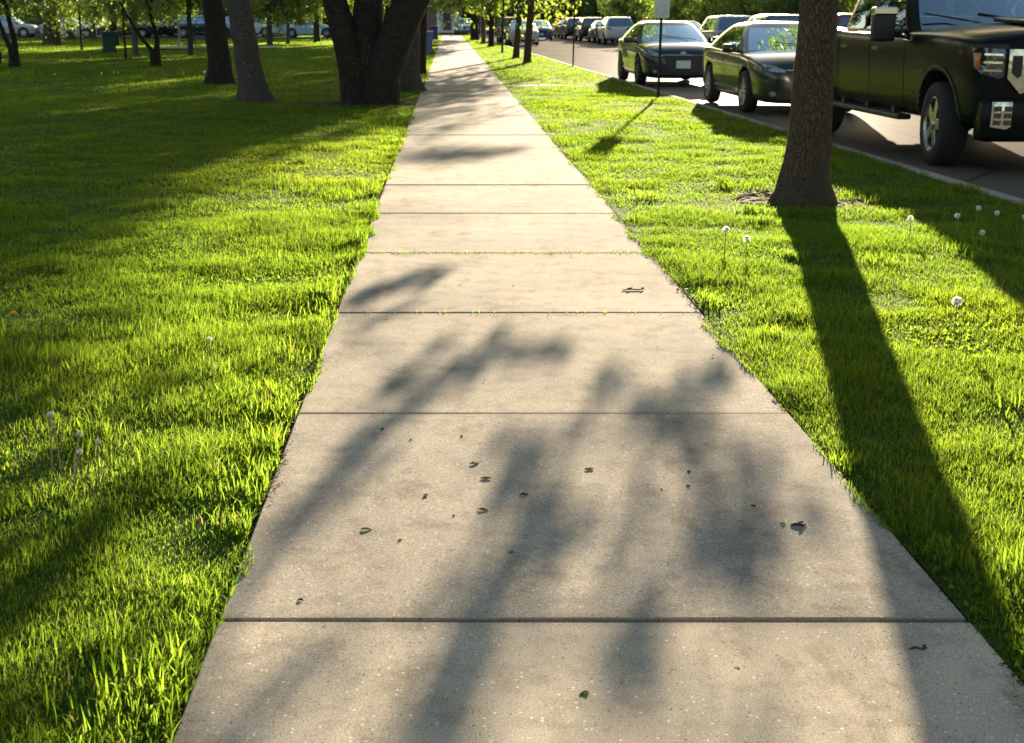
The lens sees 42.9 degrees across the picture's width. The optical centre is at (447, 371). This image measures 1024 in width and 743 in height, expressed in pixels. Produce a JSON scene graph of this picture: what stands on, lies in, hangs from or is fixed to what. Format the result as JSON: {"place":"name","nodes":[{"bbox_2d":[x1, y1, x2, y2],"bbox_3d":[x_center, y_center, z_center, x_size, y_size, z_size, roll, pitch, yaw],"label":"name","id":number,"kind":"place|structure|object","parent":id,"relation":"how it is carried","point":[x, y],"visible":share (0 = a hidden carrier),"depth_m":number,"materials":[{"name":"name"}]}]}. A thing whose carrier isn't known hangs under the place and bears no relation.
{"place":"outdoors","nodes":[
{"label":"outdoors","id":0,"kind":"place"},
{"bbox_2d":[0,37,330,37],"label":"side street","id":1,"kind":"structure","parent":0,"point":[173,37],"depth_m":103.14,"materials":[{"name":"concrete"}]},
{"bbox_2d":[0,16,39,37],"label":"car","id":2,"kind":"object","parent":1,"relation":"on","point":[26,30],"visible":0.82,"depth_m":100.72,"materials":[{"name":"silver metal"}]},
{"bbox_2d":[39,19,97,37],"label":"sedan","id":3,"kind":"object","parent":1,"relation":"on","point":[87,33],"visible":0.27,"depth_m":100.75,"materials":[{"name":"blue paint"}]},
{"bbox_2d":[97,20,158,37],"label":"sedan","id":4,"kind":"object","parent":1,"relation":"on","point":[145,31],"visible":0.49,"depth_m":100.73,"materials":[{"name":"beige paint"}]},
{"bbox_2d":[147,19,177,36],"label":"sedan","id":5,"kind":"object","parent":1,"relation":"on","point":[167,31],"visible":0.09,"depth_m":103.90,"materials":[{"name":"black paint"}]},
{"bbox_2d":[171,16,230,37],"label":"suv","id":6,"kind":"object","parent":1,"relation":"on","point":[198,22],"visible":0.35,"depth_m":100.64,"materials":[{"name":"black paint"}]},
{"bbox_2d":[225,16,277,36],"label":"suv","id":7,"kind":"object","parent":1,"relation":"on","point":[260,30],"visible":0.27,"depth_m":103.89,"materials":[{"name":"white paint"}]},
{"bbox_2d":[279,19,330,37],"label":"sedan","id":8,"kind":"object","parent":1,"relation":"on","point":[297,30],"visible":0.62,"depth_m":100.73,"materials":[{"name":"blue paint"}]},
{"bbox_2d":[152,46,277,47],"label":"park path","id":9,"kind":"structure","parent":0,"point":[205,47],"depth_m":64.40,"materials":[{"name":"concrete"}]},
{"bbox_2d":[0,35,441,742],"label":"lawn","id":10,"kind":"structure","parent":0,"point":[28,521],"depth_m":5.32,"materials":[{"name":"green plant"}]},
{"bbox_2d":[0,0,33,63],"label":"crabapple tree","id":11,"kind":"object","parent":10,"relation":"on","point":[1,7],"visible":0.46,"depth_m":42.45,"materials":[{"name":"green plant"}]},
{"bbox_2d":[0,0,41,67],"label":"crabapple tree","id":12,"kind":"object","parent":10,"relation":"on","point":[13,56],"visible":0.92,"depth_m":38.62,"materials":[{"name":"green plant"}]},
{"bbox_2d":[0,0,42,36],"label":"background tree","id":13,"kind":"object","parent":10,"relation":"on","point":[30,21],"visible":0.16,"depth_m":109.45,"materials":[{"name":"green plant"}]},
{"bbox_2d":[0,2,62,35],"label":"house","id":14,"kind":"structure","parent":10,"relation":"on","point":[39,34],"depth_m":112.91,"materials":[{"name":"beige"}]},
{"bbox_2d":[46,412,52,468],"bbox_3d":[-1.251,0.221,4.098,0.018,0.190,0.047,-5,16,-16],"label":"dandelion","id":15,"kind":"object","parent":10,"relation":"on","point":[50,439],"visible":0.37,"depth_m":4.09,"materials":[{"name":"plant"}]},
{"bbox_2d":[47,411,61,471],"bbox_3d":[-1.228,0.223,4.061,0.033,0.206,0.019,0,15,0],"label":"dandelion","id":16,"kind":"object","parent":10,"relation":"on","point":[50,413],"visible":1,"depth_m":4.05,"materials":[{"name":"plant"}]},
{"bbox_2d":[0,0,117,44],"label":"oak tree","id":17,"kind":"object","parent":10,"relation":"on","point":[52,33],"visible":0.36,"depth_m":72.16,"materials":[{"name":"green plant"}]},
{"bbox_2d":[65,24,75,38],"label":"trash can","id":18,"kind":"object","parent":10,"relation":"on","point":[70,34],"visible":0.74,"depth_m":94.96,"materials":[{"name":"plastic"}]},
{"bbox_2d":[30,0,125,49],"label":"sapling","id":19,"kind":"object","parent":10,"relation":"on","point":[64,10],"visible":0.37,"depth_m":60.33,"materials":[{"name":"green plant"}]},
{"bbox_2d":[73,430,82,475],"bbox_3d":[-1.162,0.260,4.070,0.019,0.131,0.101,1,15,2],"label":"dandelion","id":20,"kind":"object","parent":10,"relation":"on","point":[79,433],"visible":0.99,"depth_m":4.07,"materials":[{"name":"plant"}]},
{"bbox_2d":[74,448,82,485],"bbox_3d":[-1.130,0.297,3.958,0.018,0.114,0.073,3,15,11],"label":"dandelion","id":21,"kind":"object","parent":10,"relation":"on","point":[79,451],"visible":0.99,"depth_m":3.96,"materials":[{"name":"plant"}]},
{"bbox_2d":[61,0,105,38],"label":"park tree","id":22,"kind":"object","parent":10,"relation":"on","point":[93,34],"visible":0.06,"depth_m":95.77,"materials":[{"name":"green plant"}]},
{"bbox_2d":[63,15,121,35],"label":"house","id":23,"kind":"structure","parent":10,"relation":"on","point":[96,24],"depth_m":111.99,"materials":[{"name":"white"}]},
{"bbox_2d":[69,16,109,35],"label":"garage door","id":24,"kind":"structure","parent":23,"relation":"in","point":[96,24],"depth_m":111.98,"materials":[{"name":"white"}]},
{"bbox_2d":[95,439,100,487],"bbox_3d":[-1.050,0.281,3.917,0.019,0.164,0.018,-2,15,-8],"label":"dandelion","id":25,"kind":"object","parent":10,"relation":"on","point":[97,441],"visible":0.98,"depth_m":3.91,"materials":[{"name":"plant"}]},
{"bbox_2d":[100,31,116,52],"bbox_3d":[-14.417,-13.997,55.288,0.654,0.907,0.751,-5,16,-17],"label":"wheelie bin","id":26,"kind":"object","parent":10,"relation":"on","point":[108,38],"visible":0.98,"depth_m":54.98,"materials":[{"name":"green plastic"}]},
{"bbox_2d":[57,0,166,44],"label":"park tree","id":27,"kind":"object","parent":10,"relation":"on","point":[114,27],"visible":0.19,"depth_m":72.50,"materials":[{"name":"green plant"}]},
{"bbox_2d":[60,0,202,54],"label":"park tree","id":28,"kind":"object","parent":10,"relation":"on","point":[135,49],"visible":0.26,"depth_m":52.06,"materials":[{"name":"green plant"}]},
{"bbox_2d":[99,0,184,65],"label":"crabapple tree","id":29,"kind":"object","parent":10,"relation":"on","point":[155,58],"visible":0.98,"depth_m":39.39,"materials":[{"name":"green plant"}]},
{"bbox_2d":[177,16,181,45],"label":"lamp post","id":30,"kind":"object","parent":10,"relation":"on","point":[179,43],"visible":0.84,"depth_m":70.04,"materials":[{"name":"metal"}]},
{"bbox_2d":[192,32,204,47],"bbox_3d":[-12.050,-16.573,65.061,1.800,0.787,1.650,-5,16,-17],"label":"picnic table","id":31,"kind":"object","parent":10,"relation":"on","point":[194,38],"visible":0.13,"depth_m":64.46,"materials":[{"name":"wood"}]},
{"bbox_2d":[127,0,280,55],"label":"park tree","id":32,"kind":"object","parent":10,"relation":"on","point":[190,5],"visible":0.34,"depth_m":51.70,"materials":[{"name":"green plant"}]},
{"bbox_2d":[207,337,214,390],"bbox_3d":[-0.888,-0.014,4.870,0.023,0.241,0.020,-9,18,-31],"label":"dandelion","id":33,"kind":"object","parent":10,"relation":"on","point":[209,339],"visible":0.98,"depth_m":4.86,"materials":[{"name":"plant"}]},
{"bbox_2d":[175,8,263,35],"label":"house","id":34,"kind":"structure","parent":10,"relation":"on","point":[200,13],"depth_m":111.86,"materials":[{"name":"blue"}]},
{"bbox_2d":[201,6,273,22],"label":"background tree","id":35,"kind":"object","parent":10,"relation":"on","point":[226,14],"visible":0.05,"depth_m":108.28,"materials":[{"name":"green plant"}]},
{"bbox_2d":[226,100,284,103],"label":"soil","id":36,"kind":"structure","parent":10,"relation":"on","point":[255,103],"depth_m":22.25,"materials":[{"name":"soil"}]},
{"bbox_2d":[225,0,276,102],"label":"leaning tree","id":37,"kind":"object","parent":36,"relation":"on","point":[253,85],"visible":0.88,"depth_m":22.21,"materials":[{"name":"grey plant"}]},
{"bbox_2d":[222,0,321,44],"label":"park tree","id":38,"kind":"object","parent":10,"relation":"on","point":[270,6],"visible":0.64,"depth_m":72.08,"materials":[{"name":"green plant"}]},
{"bbox_2d":[250,0,323,43],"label":"park tree","id":39,"kind":"object","parent":10,"relation":"on","point":[310,8],"visible":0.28,"depth_m":76.08,"materials":[{"name":"green plant"}]},
{"bbox_2d":[262,8,319,35],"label":"background tree","id":40,"kind":"object","parent":10,"relation":"on","point":[278,34],"visible":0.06,"depth_m":113.78,"materials":[{"name":"green plant"}]},
{"bbox_2d":[294,0,353,41],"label":"park tree","id":41,"kind":"object","parent":10,"relation":"on","point":[316,29],"visible":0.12,"depth_m":82.53,"materials":[{"name":"grey plant"}]},
{"bbox_2d":[280,100,416,108],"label":"soil","id":42,"kind":"structure","parent":10,"relation":"on","point":[338,103],"depth_m":21.82,"materials":[{"name":"soil"}]},
{"bbox_2d":[322,0,429,104],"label":"multi stem tree","id":43,"kind":"object","parent":42,"relation":"on","point":[372,45],"visible":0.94,"depth_m":21.61,"materials":[{"name":"brown plant"}]},
{"bbox_2d":[350,0,431,18],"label":"background tree","id":44,"kind":"object","parent":10,"relation":"on","point":[387,5],"visible":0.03,"depth_m":110.89,"materials":[{"name":"green plant"}]},
{"bbox_2d":[400,26,427,91],"bbox_3d":[-0.289,-11.079,24.796,9.183,11.426,9.270,0,15,0],"label":"gnarled tree","id":45,"kind":"object","parent":10,"relation":"on","point":[410,78],"visible":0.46,"depth_m":25.45,"materials":[{"name":"grey plant"}]},
{"bbox_2d":[420,10,426,73],"bbox_3d":[-1.757,-12.757,32.879,8.193,10.426,7.638,6,16,21],"label":"shade tree","id":46,"kind":"object","parent":10,"relation":"on","point":[423,35],"visible":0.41,"depth_m":34.19,"materials":[{"name":"brown plant"}]},
{"bbox_2d":[391,0,466,16],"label":"shade tree","id":47,"kind":"object","parent":10,"relation":"on","point":[437,3],"visible":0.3,"depth_m":74.53,"materials":[{"name":"green plant"}]},
{"bbox_2d":[426,31,432,52],"bbox_3d":[-0.831,-13.741,54.267,0.442,0.941,0.542,0,15,0],"label":"recycling bin","id":48,"kind":"object","parent":10,"relation":"on","point":[429,44],"visible":0.59,"depth_m":54.05,"materials":[{"name":"blue plastic"}]},
{"bbox_2d":[430,26,438,39],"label":"recycling bin","id":49,"kind":"object","parent":10,"relation":"on","point":[434,29],"visible":0.69,"depth_m":89.79,"materials":[{"name":"purple plastic"}]},
{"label":"soil","id":50,"kind":"structure","parent":10,"relation":"on","visible":0},
{"bbox_2d":[201,0,236,84],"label":"dark trunk tree","id":51,"kind":"object","parent":50,"relation":"on","point":[219,70],"visible":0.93,"depth_m":28.64,"materials":[{"name":"brown plant"}]},
{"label":"soil","id":52,"kind":"structure","parent":10,"relation":"on","visible":0},
{"bbox_2d":[72,0,162,59],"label":"sapling","id":53,"kind":"object","parent":52,"relation":"on","point":[111,7],"visible":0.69,"depth_m":45.03,"materials":[{"name":"green plant"}]},
{"bbox_2d":[278,27,553,32],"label":"lawn","id":54,"kind":"structure","parent":0,"point":[487,31],"depth_m":161.65,"materials":[{"name":"plant"}]},
{"bbox_2d":[383,0,461,33],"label":"brick house","id":55,"kind":"structure","parent":54,"relation":"on","point":[433,20],"depth_m":148.59,"materials":[{"name":"brick"}]},
{"bbox_2d":[443,13,450,30],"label":"door","id":56,"kind":"structure","parent":55,"relation":"in","point":[447,15],"depth_m":148.62,"materials":[{"name":"paint"}]},
{"bbox_2d":[463,1,509,30],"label":"background tree","id":57,"kind":"object","parent":54,"relation":"on","point":[487,20],"visible":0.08,"depth_m":149.19,"materials":[{"name":"green plant"}]},
{"bbox_2d":[504,0,543,19],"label":"background tree","id":58,"kind":"object","parent":54,"relation":"on","point":[508,13],"visible":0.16,"depth_m":147.31,"materials":[{"name":"green plant"}]},
{"bbox_2d":[516,0,572,31],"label":"background tree","id":59,"kind":"object","parent":54,"relation":"on","point":[551,13],"visible":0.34,"depth_m":146.78,"materials":[{"name":"green plant"}]},
{"bbox_2d":[558,0,598,17],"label":"background tree","id":60,"kind":"object","parent":54,"relation":"on","point":[585,10],"visible":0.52,"depth_m":146.96,"materials":[{"name":"green plant"}]},
{"bbox_2d":[582,0,618,18],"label":"background tree","id":61,"kind":"object","parent":54,"relation":"on","point":[600,15],"visible":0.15,"depth_m":148.00,"materials":[{"name":"green plant"}]},
{"bbox_2d":[274,34,570,36],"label":"cross street","id":62,"kind":"structure","parent":0,"point":[487,35],"depth_m":136.46,"materials":[{"name":"asphalt"}]},
{"bbox_2d":[454,18,470,34],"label":"suv","id":63,"kind":"object","parent":62,"relation":"on","point":[466,28],"visible":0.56,"depth_m":134.82,"materials":[{"name":"paint"}]},
{"bbox_2d":[367,163,691,312],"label":"joint grass","id":64,"kind":"structure","parent":0,"point":[516,252],"depth_m":7.85,"materials":[{"name":"plant"}]},
{"bbox_2d":[169,36,1023,742],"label":"sidewalk","id":65,"kind":"structure","parent":0,"point":[628,594],"depth_m":3.56,"materials":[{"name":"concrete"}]},
{"bbox_2d":[579,690,588,696],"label":"fallen leaf","id":66,"kind":"object","parent":65,"relation":"on","point":[584,693],"visible":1,"depth_m":2.70,"materials":[{"name":"plant"}]},
{"bbox_2d":[166,125,1023,740],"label":"soil crumbs","id":67,"kind":"object","parent":65,"relation":"on","point":[718,341],"visible":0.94,"depth_m":4.39,"materials":[{"name":"brown soil"}]},
{"bbox_2d":[909,644,927,649],"bbox_3d":[1.047,0.615,2.893,0.045,0.012,0.018,-2,15,-6],"label":"twig","id":68,"kind":"object","parent":65,"relation":"on","point":[920,648],"visible":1,"depth_m":2.89,"materials":[{"name":"wood"}]},
{"bbox_2d":[461,35,1023,713],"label":"parkway lawn","id":69,"kind":"structure","parent":0,"point":[1018,426],"depth_m":6.77,"materials":[{"name":"green plant"}]},
{"bbox_2d":[435,1,510,39],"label":"street tree","id":70,"kind":"object","parent":69,"relation":"on","point":[474,34],"visible":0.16,"depth_m":90.80,"materials":[{"name":"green plant"}]},
{"bbox_2d":[446,0,515,43],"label":"street tree","id":71,"kind":"object","parent":69,"relation":"on","point":[483,34],"visible":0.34,"depth_m":75.41,"materials":[{"name":"green plant"}]},
{"bbox_2d":[465,0,507,46],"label":"street tree","id":72,"kind":"object","parent":69,"relation":"on","point":[491,26],"visible":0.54,"depth_m":67.24,"materials":[{"name":"green plant"}]},
{"bbox_2d":[469,2,524,37],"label":"street tree","id":73,"kind":"object","parent":69,"relation":"on","point":[479,22],"visible":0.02,"depth_m":100.11,"materials":[{"name":"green plant"}]},
{"bbox_2d":[501,0,504,52],"bbox_3d":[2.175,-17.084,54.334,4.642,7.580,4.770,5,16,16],"label":"lamp post","id":74,"kind":"object","parent":69,"relation":"on","point":[502,38],"visible":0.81,"depth_m":55.09,"materials":[{"name":"black metal"}]},
{"bbox_2d":[460,0,556,63],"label":"street tree","id":75,"kind":"object","parent":69,"relation":"on","point":[528,37],"visible":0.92,"depth_m":42.05,"materials":[{"name":"brown plant"}]},
{"bbox_2d":[431,0,597,58],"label":"street tree","id":76,"kind":"object","parent":69,"relation":"on","point":[517,37],"visible":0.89,"depth_m":47.34,"materials":[{"name":"green plant"}]},
{"bbox_2d":[505,85,589,86],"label":"carriage walk","id":77,"kind":"structure","parent":69,"relation":"on","point":[541,85],"depth_m":28.04,"materials":[{"name":"concrete"}]},
{"bbox_2d":[572,0,574,65],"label":"pole","id":78,"kind":"object","parent":69,"relation":"on","point":[573,34],"visible":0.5,"depth_m":39.47,"materials":[{"name":"metal"}]},
{"bbox_2d":[654,0,669,97],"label":"sign post","id":79,"kind":"object","parent":69,"relation":"on","point":[661,9],"visible":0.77,"depth_m":23.36,"materials":[{"name":"metal"}]},
{"bbox_2d":[732,183,881,213],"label":"soil","id":80,"kind":"structure","parent":69,"relation":"on","point":[747,197],"depth_m":10.30,"materials":[{"name":"brown soil"}]},
{"bbox_2d":[767,0,837,206],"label":"parkway tree","id":81,"kind":"object","parent":80,"relation":"on","point":[803,177],"visible":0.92,"depth_m":9.94,"materials":[{"name":"brown plant"}]},
{"bbox_2d":[952,296,961,331],"bbox_3d":[2.294,-0.252,5.872,0.047,0.178,0.047,12,19,37],"label":"dandelion","id":82,"kind":"object","parent":69,"relation":"on","point":[956,301],"visible":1,"depth_m":5.85,"materials":[{"name":"plant"}]},
{"bbox_2d":[486,37,1023,198],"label":"road","id":83,"kind":"structure","parent":0,"point":[997,166],"depth_m":17.92,"materials":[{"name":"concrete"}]},
{"bbox_2d":[495,17,515,42],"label":"suv","id":84,"kind":"object","parent":83,"relation":"on","point":[499,28],"visible":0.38,"depth_m":86.15,"materials":[{"name":"grey metal"}]},
{"bbox_2d":[504,20,541,44],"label":"sedan","id":85,"kind":"object","parent":83,"relation":"on","point":[510,33],"visible":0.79,"depth_m":77.43,"materials":[{"name":"white metal"}]},
{"bbox_2d":[533,20,554,39],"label":"sedan","id":86,"kind":"object","parent":83,"relation":"on","point":[545,32],"visible":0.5,"depth_m":98.14,"materials":[{"name":"blue paint"}]},
{"bbox_2d":[554,20,578,37],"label":"sedan","id":87,"kind":"object","parent":83,"relation":"on","point":[557,29],"visible":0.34,"depth_m":108.60,"materials":[{"name":"silver glass"}]},
{"bbox_2d":[559,17,586,39],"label":"suv","id":88,"kind":"object","parent":83,"relation":"on","point":[566,31],"visible":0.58,"depth_m":100.61,"materials":[{"name":"grey metal"}]},
{"bbox_2d":[574,17,602,40],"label":"suv","id":89,"kind":"object","parent":83,"relation":"on","point":[581,31],"visible":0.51,"depth_m":92.21,"materials":[{"name":"paint"}]},
{"bbox_2d":[585,20,618,42],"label":"sedan","id":90,"kind":"object","parent":83,"relation":"on","point":[592,32],"visible":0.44,"depth_m":86.29,"materials":[{"name":"black paint"}]},
{"bbox_2d":[595,17,633,44],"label":"suv","id":91,"kind":"object","parent":83,"relation":"on","point":[612,28],"visible":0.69,"depth_m":78.89,"materials":[{"name":"white paint"}]},
{"bbox_2d":[618,21,717,84],"bbox_3d":[5.271,-7.758,31.555,2.300,1.445,4.686,0,15,-1],"label":"sedan","id":92,"kind":"object","parent":83,"relation":"on","point":[684,44],"visible":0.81,"depth_m":30.14,"materials":[{"name":"paint"}]},
{"bbox_2d":[681,21,700,28],"bbox_3d":[10.817,-15.592,60.532,2.300,1.445,4.665,0,15,-1],"label":"sedan","id":93,"kind":"object","parent":83,"relation":"on","point":[696,24],"visible":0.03,"depth_m":59.33,"materials":[{"name":"white paint"}]},
{"bbox_2d":[696,15,751,43],"bbox_3d":[11.213,-13.555,52.586,2.300,1.660,4.600,0,15,-1],"label":"suv","id":94,"kind":"object","parent":83,"relation":"on","point":[714,26],"visible":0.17,"depth_m":50.71,"materials":[{"name":"silver metal"}]},
{"bbox_2d":[747,14,798,21],"bbox_3d":[11.229,-11.519,45.056,2.300,1.660,4.600,0,15,-1],"label":"suv","id":95,"kind":"object","parent":83,"relation":"on","point":[777,17],"visible":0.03,"depth_m":43.21,"materials":[{"name":"white paint"}]},
{"bbox_2d":[703,21,850,111],"bbox_3d":[5.704,-5.330,22.577,2.300,1.445,4.686,0,15,-1],"label":"sedan","id":96,"kind":"object","parent":83,"relation":"on","point":[749,65],"visible":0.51,"depth_m":21.60,"materials":[{"name":"grey paint"}]},
{"bbox_2d":[838,13,851,25],"bbox_3d":[11.302,-9.431,37.333,2.300,1.660,4.600,0,15,-1],"label":"suv","id":97,"kind":"object","parent":83,"relation":"on","point":[843,19],"visible":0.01,"depth_m":35.42,"materials":[{"name":"red paint"}]},
{"bbox_2d":[832,0,1023,164],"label":"pickup truck","id":98,"kind":"object","parent":83,"relation":"on","point":[950,73],"visible":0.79,"depth_m":13.78,"materials":[{"name":"black paint"}]},
{"label":"far verge","id":99,"kind":"structure","parent":0,"visible":0},
{"bbox_2d":[596,0,653,17],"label":"background tree","id":100,"kind":"object","parent":99,"relation":"on","point":[602,6],"visible":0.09,"depth_m":107.73,"materials":[{"name":"green plant"}]},
{"bbox_2d":[603,0,658,24],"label":"background tree","id":101,"kind":"object","parent":99,"relation":"on","point":[624,8],"visible":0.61,"depth_m":93.72,"materials":[{"name":"green plant"}]},
{"bbox_2d":[639,0,707,20],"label":"background tree","id":102,"kind":"object","parent":99,"relation":"on","point":[674,11],"visible":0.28,"depth_m":82.14,"materials":[{"name":"green plant"}]},
{"bbox_2d":[678,0,753,25],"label":"background tree","id":103,"kind":"object","parent":99,"relation":"on","point":[703,14],"visible":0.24,"depth_m":72.97,"materials":[{"name":"green plant"}]},
{"bbox_2d":[711,0,791,15],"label":"background tree","id":104,"kind":"object","parent":99,"relation":"on","point":[735,9],"visible":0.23,"depth_m":64.78,"materials":[{"name":"green plant"}]},
{"bbox_2d":[747,0,852,15],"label":"background tree","id":105,"kind":"object","parent":99,"relation":"on","point":[789,7],"visible":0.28,"depth_m":58.06,"materials":[{"name":"green plant"}]},
{"bbox_2d":[838,0,857,12],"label":"background tree","id":106,"kind":"object","parent":99,"relation":"on","point":[850,7],"visible":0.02,"depth_m":57.96,"materials":[{"name":"green plant"}]},
{"bbox_2d":[839,0,857,12],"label":"background tree","id":107,"kind":"object","parent":99,"relation":"on","point":[853,6],"depth_m":51.23,"materials":[{"name":"green plant"}]},
{"label":"ground","id":108,"kind":"structure","parent":0,"visible":0},
{"bbox_2d":[486,39,1023,204],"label":"kerb","id":109,"kind":"structure","parent":108,"relation":"on","point":[990,191],"depth_m":13.15,"materials":[{"name":"concrete"}]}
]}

